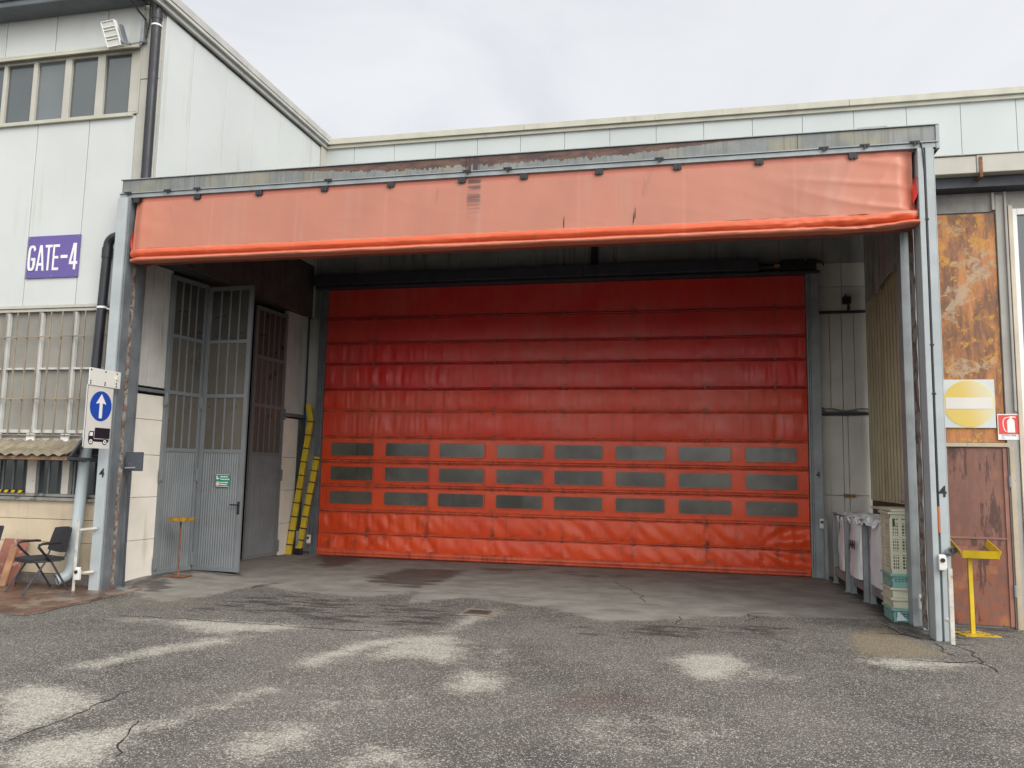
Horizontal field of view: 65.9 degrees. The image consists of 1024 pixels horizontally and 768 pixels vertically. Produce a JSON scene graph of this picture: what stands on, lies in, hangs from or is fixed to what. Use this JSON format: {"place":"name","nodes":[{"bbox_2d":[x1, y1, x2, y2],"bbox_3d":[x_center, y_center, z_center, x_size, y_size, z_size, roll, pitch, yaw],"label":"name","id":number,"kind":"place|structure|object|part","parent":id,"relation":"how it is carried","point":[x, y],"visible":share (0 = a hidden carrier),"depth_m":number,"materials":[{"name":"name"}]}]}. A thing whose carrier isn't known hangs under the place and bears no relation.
{"place":"outdoors","nodes":[
{"label":"outdoors","id":0,"kind":"place"},
{"bbox_2d":[0,525,3,539],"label":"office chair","id":1,"kind":"object","parent":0,"point":[1,528],"visible":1,"depth_m":10.86,"materials":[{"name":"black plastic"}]},
{"bbox_2d":[0,582,141,614],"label":"pavement","id":2,"kind":"structure","parent":0,"point":[36,597],"depth_m":10.34,"materials":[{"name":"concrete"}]},
{"bbox_2d":[0,547,16,585],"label":"wooden board","id":3,"kind":"object","parent":2,"relation":"on","point":[7,566],"visible":1,"depth_m":11.20,"materials":[{"name":"brown wood"}]},
{"bbox_2d":[0,538,29,584],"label":"wooden board","id":4,"kind":"object","parent":2,"relation":"on","point":[8,543],"visible":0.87,"depth_m":11.42,"materials":[{"name":"wood"}]},
{"bbox_2d":[4,526,71,594],"bbox_3d":[-6.444,2.397,10.799,0.586,0.857,0.665,-3,-8,32],"label":"folding chair","id":5,"kind":"object","parent":2,"relation":"on","point":[60,539],"visible":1,"depth_m":10.85,"materials":[{"name":"black plastic"}]},
{"bbox_2d":[72,519,97,590],"bbox_3d":[-5.883,2.366,10.876,0.275,0.980,0.057,1,-6,1],"label":"post guard","id":6,"kind":"object","parent":2,"relation":"on","point":[76,551],"visible":0.84,"depth_m":10.86,"materials":[{"name":"white paint"}]},
{"bbox_2d":[74,567,80,579],"bbox_3d":[-5.942,2.592,10.788,0.080,0.170,0.062,0,-7,12],"label":"photocell","id":7,"kind":"object","parent":6,"relation":"attached to","point":[77,573],"visible":1,"depth_m":10.77,"materials":[{"name":"white plastic"}]},
{"bbox_2d":[114,452,143,588],"bbox_3d":[-5.451,1.940,11.263,0.285,1.930,0.237,3,-7,-15],"label":"post","id":8,"kind":"object","parent":2,"relation":"on","point":[133,461],"visible":0.9,"depth_m":11.29,"materials":[{"name":"metal"}]},
{"bbox_2d":[0,548,1023,767],"bbox_3d":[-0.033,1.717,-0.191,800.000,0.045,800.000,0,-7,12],"label":"ground","id":9,"kind":"structure","parent":0,"point":[306,659],"depth_m":6.85,"materials":[{"name":"grey asphalt"}]},
{"bbox_2d":[0,0,332,585],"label":"workshop building","id":10,"kind":"structure","parent":9,"relation":"on","point":[73,89],"depth_m":12.28,"materials":[{"name":"white metal"}]},
{"bbox_2d":[0,489,22,492],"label":"hazard tape","id":11,"kind":"object","parent":10,"relation":"on","point":[14,491],"visible":1,"depth_m":11.68,"materials":[{"name":"yellow paint"}]},
{"bbox_2d":[0,438,97,461],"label":"awning","id":12,"kind":"object","parent":10,"relation":"attached to","point":[49,447],"visible":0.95,"depth_m":11.27,"materials":[{"name":"paint"}]},
{"bbox_2d":[25,234,80,278],"bbox_3d":[-7.002,-1.944,12.036,0.930,0.660,0.033,0,-7,12],"label":"gate sign","id":13,"kind":"object","parent":10,"relation":"attached to","point":[56,256],"visible":1,"depth_m":12.03,"materials":[{"name":"metal"}]},
{"bbox_2d":[0,48,140,123],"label":"window","id":14,"kind":"structure","parent":10,"relation":"in","point":[100,83],"depth_m":12.38,"materials":[{"name":"grey glass"}]},
{"bbox_2d":[54,432,92,584],"bbox_3d":[-6.258,1.766,11.283,0.361,2.156,0.220,4,-7,-27],"label":"drainpipe","id":15,"kind":"object","parent":10,"relation":"attached to","point":[79,505],"visible":0.73,"depth_m":11.25,"materials":[{"name":"grey plastic"}]},
{"bbox_2d":[91,232,114,368],"bbox_3d":[-5.917,-0.771,11.562,0.486,2.969,0.192,1,-6,5],"label":"drainpipe","id":16,"kind":"object","parent":10,"relation":"attached to","point":[103,292],"visible":0.73,"depth_m":11.58,"materials":[{"name":"black plastic"}]},
{"bbox_2d":[100,0,150,49],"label":"floodlight","id":17,"kind":"object","parent":10,"relation":"attached to","point":[112,34],"visible":0.99,"depth_m":11.91,"materials":[{"name":"white metal"}]},
{"bbox_2d":[137,0,162,177],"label":"drainpipe","id":18,"kind":"object","parent":10,"relation":"attached to","point":[151,93],"visible":0.93,"depth_m":11.82,"materials":[{"name":"black plastic"}]},
{"bbox_2d":[152,275,254,574],"bbox_3d":[-5.078,0.661,13.046,1.297,4.780,0.633,4,-7,-24],"label":"folding door","id":19,"kind":"structure","parent":10,"relation":"attached to","point":[206,397],"depth_m":13.05,"materials":[{"name":"grey paint"}]},
{"bbox_2d":[215,474,229,486],"bbox_3d":[-4.770,1.590,13.001,0.264,0.205,0.008,-1,-7,16],"label":"notice","id":20,"kind":"object","parent":19,"relation":"attached to","point":[222,480],"visible":1,"depth_m":13.00,"materials":[{"name":"green plastic"}]},
{"bbox_2d":[242,305,288,559],"bbox_3d":[-4.727,0.920,15.224,0.088,4.760,1.052,-1,-7,20],"label":"folding door","id":21,"kind":"structure","parent":10,"relation":"attached to","point":[264,473],"depth_m":15.17,"materials":[{"name":"grey paint"}]},
{"bbox_2d":[163,517,194,577],"bbox_3d":[-5.172,2.533,12.296,0.340,0.900,0.250,0,-7,12],"label":"ashtray stand","id":22,"kind":"object","parent":9,"relation":"on","point":[180,519],"visible":1,"depth_m":12.26,"materials":[{"name":"metal"}]},
{"bbox_2d":[295,531,298,547],"bbox_3d":[-4.275,3.180,15.734,0.120,0.500,0.100,0,-7,12],"label":"sensor post","id":23,"kind":"object","parent":9,"relation":"on","point":[297,537],"visible":0.52,"depth_m":15.71,"materials":[{"name":"metal"}]},
{"bbox_2d":[285,404,313,553],"bbox_3d":[-4.295,1.908,15.987,0.476,3.055,0.189,7,-8,-41],"label":"ladder","id":24,"kind":"object","parent":9,"relation":"on","point":[299,489],"visible":0.95,"depth_m":15.94,"materials":[{"name":"yellow metal"}]},
{"bbox_2d":[294,456,319,554],"bbox_3d":[-4.109,2.450,15.867,0.434,1.988,0.157,4,-7,-25],"label":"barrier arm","id":25,"kind":"object","parent":9,"relation":"on","point":[298,549],"visible":0.88,"depth_m":15.84},
{"bbox_2d":[458,608,503,616],"bbox_3d":[-0.381,2.835,9.802,0.480,0.018,0.460,0,-7,12],"label":"drain cover","id":26,"kind":"object","parent":9,"relation":"on","point":[480,612],"visible":1,"depth_m":9.74,"materials":[{"name":"metal"}]},
{"bbox_2d":[88,123,950,641],"bbox_3d":[0.316,-0.114,12.788,11.360,6.570,5.645,0,-7,12],"label":"loading canopy","id":27,"kind":"object","parent":9,"relation":"on","point":[910,257],"visible":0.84,"depth_m":9.95,"materials":[{"name":"metal"}]},
{"bbox_2d":[82,367,120,448],"bbox_3d":[-5.681,0.344,10.846,0.190,1.080,0.626,0,-7,12],"label":"truck sign","id":28,"kind":"object","parent":27,"relation":"attached to","point":[102,384],"visible":1,"depth_m":10.76,"materials":[{"name":"metal"}]},
{"bbox_2d":[306,535,310,542],"bbox_3d":[-4.080,3.109,15.832,0.080,0.170,0.062,0,-7,12],"label":"photocell","id":29,"kind":"object","parent":27,"relation":"attached to","point":[308,539],"visible":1,"depth_m":15.81,"materials":[{"name":"white plastic"}]},
{"bbox_2d":[130,151,919,265],"bbox_3d":[-0.346,-2.247,10.526,10.552,0.986,0.543,0,-7,12],"label":"folded curtain","id":30,"kind":"object","parent":27,"relation":"hanging from","point":[837,195],"visible":1,"depth_m":10.16,"materials":[{"name":"orange plastic"}]},
{"bbox_2d":[918,594,921,608],"bbox_3d":[4.895,2.598,9.412,0.080,0.170,0.062,0,-7,12],"label":"photocell","id":31,"kind":"object","parent":27,"relation":"attached to","point":[919,603],"visible":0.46,"depth_m":9.40,"materials":[{"name":"white plastic"}]},
{"bbox_2d":[938,554,946,570],"bbox_3d":[4.721,1.956,8.654,0.080,0.170,0.062,0,-7,12],"label":"photocell","id":32,"kind":"object","parent":27,"relation":"attached to","point":[942,561],"visible":1,"depth_m":8.64,"materials":[{"name":"white plastic"}]},
{"bbox_2d":[945,547,957,555],"bbox_3d":[4.808,1.836,8.650,0.114,0.100,0.090,0,-7,12],"label":"pipe clamp","id":33,"kind":"object","parent":27,"relation":"attached to","point":[948,552],"visible":1,"depth_m":8.64,"materials":[{"name":"metal"}]},
{"bbox_2d":[823,520,830,579],"bbox_3d":[5.472,2.884,13.736,0.120,1.020,0.100,0,-7,12],"label":"sensor post","id":34,"kind":"object","parent":9,"relation":"on","point":[826,549],"visible":1,"depth_m":13.71,"materials":[{"name":"metal"}]},
{"bbox_2d":[819,519,823,528],"bbox_3d":[5.437,2.448,13.844,0.080,0.170,0.062,0,-7,12],"label":"photocell","id":35,"kind":"object","parent":34,"relation":"attached to","point":[821,523],"visible":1,"depth_m":13.83,"materials":[{"name":"white plastic"}]},
{"bbox_2d":[832,512,850,591],"bbox_3d":[5.615,2.699,12.775,0.650,1.180,1.125,0,-7,12],"label":"trash bag holder","id":36,"kind":"object","parent":9,"relation":"on","point":[838,573],"visible":0.48,"depth_m":12.63,"materials":[{"name":"metal"}]},
{"bbox_2d":[837,516,849,570],"bbox_3d":[5.548,2.538,12.590,0.616,0.868,0.554,0,-7,12],"label":"bulk bag","id":37,"kind":"object","parent":36,"relation":"on","point":[841,549],"visible":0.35,"depth_m":12.58,"materials":[{"name":"white fabric"}]},
{"bbox_2d":[849,515,869,601],"bbox_3d":[5.446,2.579,11.724,0.650,1.180,0.965,0,-7,12],"label":"trash bag holder","id":38,"kind":"object","parent":9,"relation":"on","point":[864,584],"visible":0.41,"depth_m":11.35,"materials":[{"name":"metal"}]},
{"bbox_2d":[847,515,869,580],"bbox_3d":[5.401,2.427,11.755,0.685,0.898,0.806,0,-7,12],"label":"bulk bag","id":39,"kind":"object","parent":38,"relation":"in","point":[856,559],"visible":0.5,"depth_m":11.63,"materials":[{"name":"white fabric"}]},
{"bbox_2d":[840,511,879,528],"bbox_3d":[5.326,2.020,11.787,0.427,0.181,2.400,0,-7,12],"label":"plastic sheet","id":40,"kind":"object","parent":39,"relation":"on","point":[874,520],"visible":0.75,"depth_m":11.55,"materials":[{"name":"white plastic"}]},
{"bbox_2d":[868,526,905,603],"bbox_3d":[5.269,2.455,10.639,0.650,1.180,1.175,0,-7,12],"label":"trash bag holder","id":41,"kind":"object","parent":9,"relation":"on","point":[875,591],"visible":0.12,"depth_m":11.13,"materials":[{"name":"metal"}]},
{"bbox_2d":[867,517,882,589],"bbox_3d":[5.231,2.287,10.666,0.639,0.928,1.009,0,-7,12],"label":"bulk bag","id":42,"kind":"object","parent":41,"relation":"in","point":[875,560],"visible":0.21,"depth_m":10.73,"materials":[{"name":"white fabric"}]},
{"bbox_2d":[882,602,908,622],"bbox_3d":[4.888,2.882,9.959,0.290,0.165,0.520,0,-7,12],"label":"plastic crate","id":43,"kind":"object","parent":9,"relation":"on","point":[890,613],"visible":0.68,"depth_m":9.75,"materials":[{"name":"teal plastic"}]},
{"bbox_2d":[881,592,907,608],"bbox_3d":[4.886,2.737,9.976,0.290,0.125,0.520,0,-7,12],"label":"plastic crate","id":44,"kind":"object","parent":43,"relation":"on","point":[901,603],"visible":0.63,"depth_m":9.76,"materials":[{"name":"beige plastic"}]},
{"bbox_2d":[881,582,907,597],"bbox_3d":[4.885,2.612,9.991,0.290,0.125,0.520,0,-7,12],"label":"plastic crate","id":45,"kind":"object","parent":44,"relation":"on","point":[895,592],"visible":0.57,"depth_m":9.77,"materials":[{"name":"beige plastic"}]},
{"bbox_2d":[880,569,907,587],"bbox_3d":[4.891,2.467,10.007,0.290,0.165,0.520,0,-7,12],"label":"plastic crate","id":46,"kind":"object","parent":45,"relation":"on","point":[896,580],"visible":0.66,"depth_m":9.79,"materials":[{"name":"teal plastic"}]},
{"bbox_2d":[878,510,906,573],"bbox_3d":[4.900,2.006,10.058,0.300,0.760,0.530,0,-7,12],"label":"plastic crate","id":47,"kind":"object","parent":46,"relation":"on","point":[893,543],"visible":0.75,"depth_m":9.85,"materials":[{"name":"plastic"}]},
{"bbox_2d":[871,506,904,511],"bbox_3d":[5.171,1.647,10.370,0.620,0.028,1.100,0,-7,12],"label":"plywood sheet","id":48,"kind":"object","parent":47,"relation":"on","point":[894,509],"visible":0.49,"depth_m":10.26,"materials":[{"name":"beige wood"}]},
{"bbox_2d":[897,612,906,620],"bbox_3d":[4.796,2.860,9.706,0.120,0.110,0.008,-1,-7,15],"label":"paper scrap","id":49,"kind":"object","parent":43,"relation":"attached to","point":[900,617],"visible":1,"depth_m":9.71,"materials":[{"name":"white paper"}]},
{"bbox_2d":[945,568,955,644],"bbox_3d":[4.729,2.402,8.544,0.044,0.800,0.108,2,-6,-10],"label":"post guard","id":50,"kind":"object","parent":9,"relation":"on","point":[951,621],"visible":1,"depth_m":8.51,"materials":[{"name":"white paint"}]},
{"bbox_2d":[950,539,1001,637],"bbox_3d":[5.307,2.339,9.088,0.515,1.068,0.414,0,-7,12],"label":"tray stand","id":51,"kind":"object","parent":9,"relation":"on","point":[989,551],"visible":0.92,"depth_m":9.05,"materials":[{"name":"yellow paint"}]},
{"bbox_2d":[181,0,1023,138],"label":"sky","id":52,"kind":"structure","parent":0,"point":[357,68],"materials":[{"name":"white"}]},
{"bbox_2d":[300,86,1023,576],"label":"warehouse building","id":53,"kind":"structure","parent":0,"point":[980,120],"depth_m":15.01,"materials":[{"name":"paint"}]},
{"bbox_2d":[309,258,824,577],"bbox_3d":[0.767,0.585,15.233,10.030,5.740,0.470,0,-7,12],"label":"fold up door","id":54,"kind":"structure","parent":53,"relation":"attached to","point":[665,416],"depth_m":15.16,"materials":[{"name":"plastic"}]},
{"bbox_3d":[-3.264,2.293,15.953,0.940,0.280,0.011,0,-7,12],"label":"window","id":55,"kind":"part","parent":54,"relation":"part of","materials":[{"name":"grey plastic"}]},
{"bbox_3d":[-3.255,1.814,16.007,0.940,0.295,0.011,0,-7,12],"label":"window","id":56,"kind":"part","parent":54,"relation":"part of","materials":[{"name":"grey plastic"}]},
{"bbox_3d":[-3.245,1.327,16.061,0.940,0.285,0.011,0,-7,12],"label":"window","id":57,"kind":"part","parent":54,"relation":"part of","materials":[{"name":"grey plastic"}]},
{"bbox_3d":[-2.116,2.287,15.703,0.930,0.280,0.011,0,-7,12],"label":"window","id":58,"kind":"part","parent":54,"relation":"part of","materials":[{"name":"grey plastic"}]},
{"bbox_3d":[-2.107,1.808,15.756,0.930,0.295,0.011,0,-7,12],"label":"window","id":59,"kind":"part","parent":54,"relation":"part of","materials":[{"name":"grey plastic"}]},
{"bbox_3d":[-2.097,1.321,15.810,0.930,0.285,0.011,0,-7,12],"label":"window","id":60,"kind":"part","parent":54,"relation":"part of","materials":[{"name":"grey plastic"}]},
{"bbox_3d":[-1.007,2.282,15.460,0.940,0.280,0.011,0,-7,12],"label":"window","id":61,"kind":"part","parent":54,"relation":"part of","materials":[{"name":"grey plastic"}]},
{"bbox_3d":[-0.998,1.802,15.514,0.940,0.295,0.011,0,-7,12],"label":"window","id":62,"kind":"part","parent":54,"relation":"part of","materials":[{"name":"grey plastic"}]},
{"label":"window","id":63,"kind":"part","parent":54,"relation":"part of","materials":[{"name":"grey plastic"}]},
{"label":"window","id":64,"kind":"part","parent":54,"relation":"part of","materials":[{"name":"grey plastic"}]},
{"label":"window","id":65,"kind":"part","parent":54,"relation":"part of","materials":[{"name":"grey plastic"}]},
{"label":"window","id":66,"kind":"part","parent":54,"relation":"part of","materials":[{"name":"grey plastic"}]},
{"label":"window","id":67,"kind":"part","parent":54,"relation":"part of","materials":[{"name":"grey plastic"}]},
{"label":"window","id":68,"kind":"part","parent":54,"relation":"part of","materials":[{"name":"grey plastic"}]},
{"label":"window","id":69,"kind":"part","parent":54,"relation":"part of","materials":[{"name":"grey plastic"}]},
{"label":"window","id":70,"kind":"part","parent":54,"relation":"part of","materials":[{"name":"grey plastic"}]},
{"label":"window","id":71,"kind":"part","parent":54,"relation":"part of","materials":[{"name":"grey plastic"}]},
{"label":"window","id":72,"kind":"part","parent":54,"relation":"part of","materials":[{"name":"grey plastic"}]},
{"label":"window","id":73,"kind":"part","parent":54,"relation":"part of","materials":[{"name":"grey plastic"}]},
{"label":"window","id":74,"kind":"part","parent":54,"relation":"part of","materials":[{"name":"grey plastic"}]},
{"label":"window","id":75,"kind":"part","parent":54,"relation":"part of","materials":[{"name":"grey plastic"}]},
{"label":"window","id":76,"kind":"part","parent":54,"relation":"part of","materials":[{"name":"grey plastic"}]},
{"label":"window","id":77,"kind":"part","parent":54,"relation":"part of","materials":[{"name":"grey plastic"}]},
{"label":"window","id":78,"kind":"part","parent":54,"relation":"part of","materials":[{"name":"grey plastic"}]},
{"bbox_2d":[865,150,1023,629],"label":"annex building","id":79,"kind":"structure","parent":0,"point":[980,212],"depth_m":9.84,"materials":[{"name":"grey paint"}]},
{"bbox_2d":[944,379,995,427],"bbox_3d":[5.660,0.243,9.783,0.594,0.600,0.022,0,-7,12],"label":"no entry sign","id":80,"kind":"object","parent":79,"relation":"attached to","point":[969,403],"visible":0.82,"depth_m":9.77,"materials":[{"name":"yellow metal"}]},
{"bbox_2d":[946,447,1017,626],"bbox_3d":[5.601,1.841,9.608,0.924,2.125,0.082,0,-7,12],"label":"rusty door","id":81,"kind":"structure","parent":79,"relation":"in","point":[979,481],"depth_m":9.59,"materials":[{"name":"metal"}]},
{"bbox_2d":[997,414,1018,439],"bbox_3d":[6.074,0.525,9.650,0.247,0.317,0.010,0,-7,12],"label":"extinguisher sign","id":82,"kind":"object","parent":79,"relation":"attached to","point":[1008,426],"visible":1,"depth_m":9.65,"materials":[{"name":"red plastic"}]},
{"bbox_2d":[1012,208,1023,425],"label":"window","id":83,"kind":"structure","parent":79,"relation":"in","point":[1017,214],"depth_m":9.83,"materials":[{"name":"white glass"}]}
]}

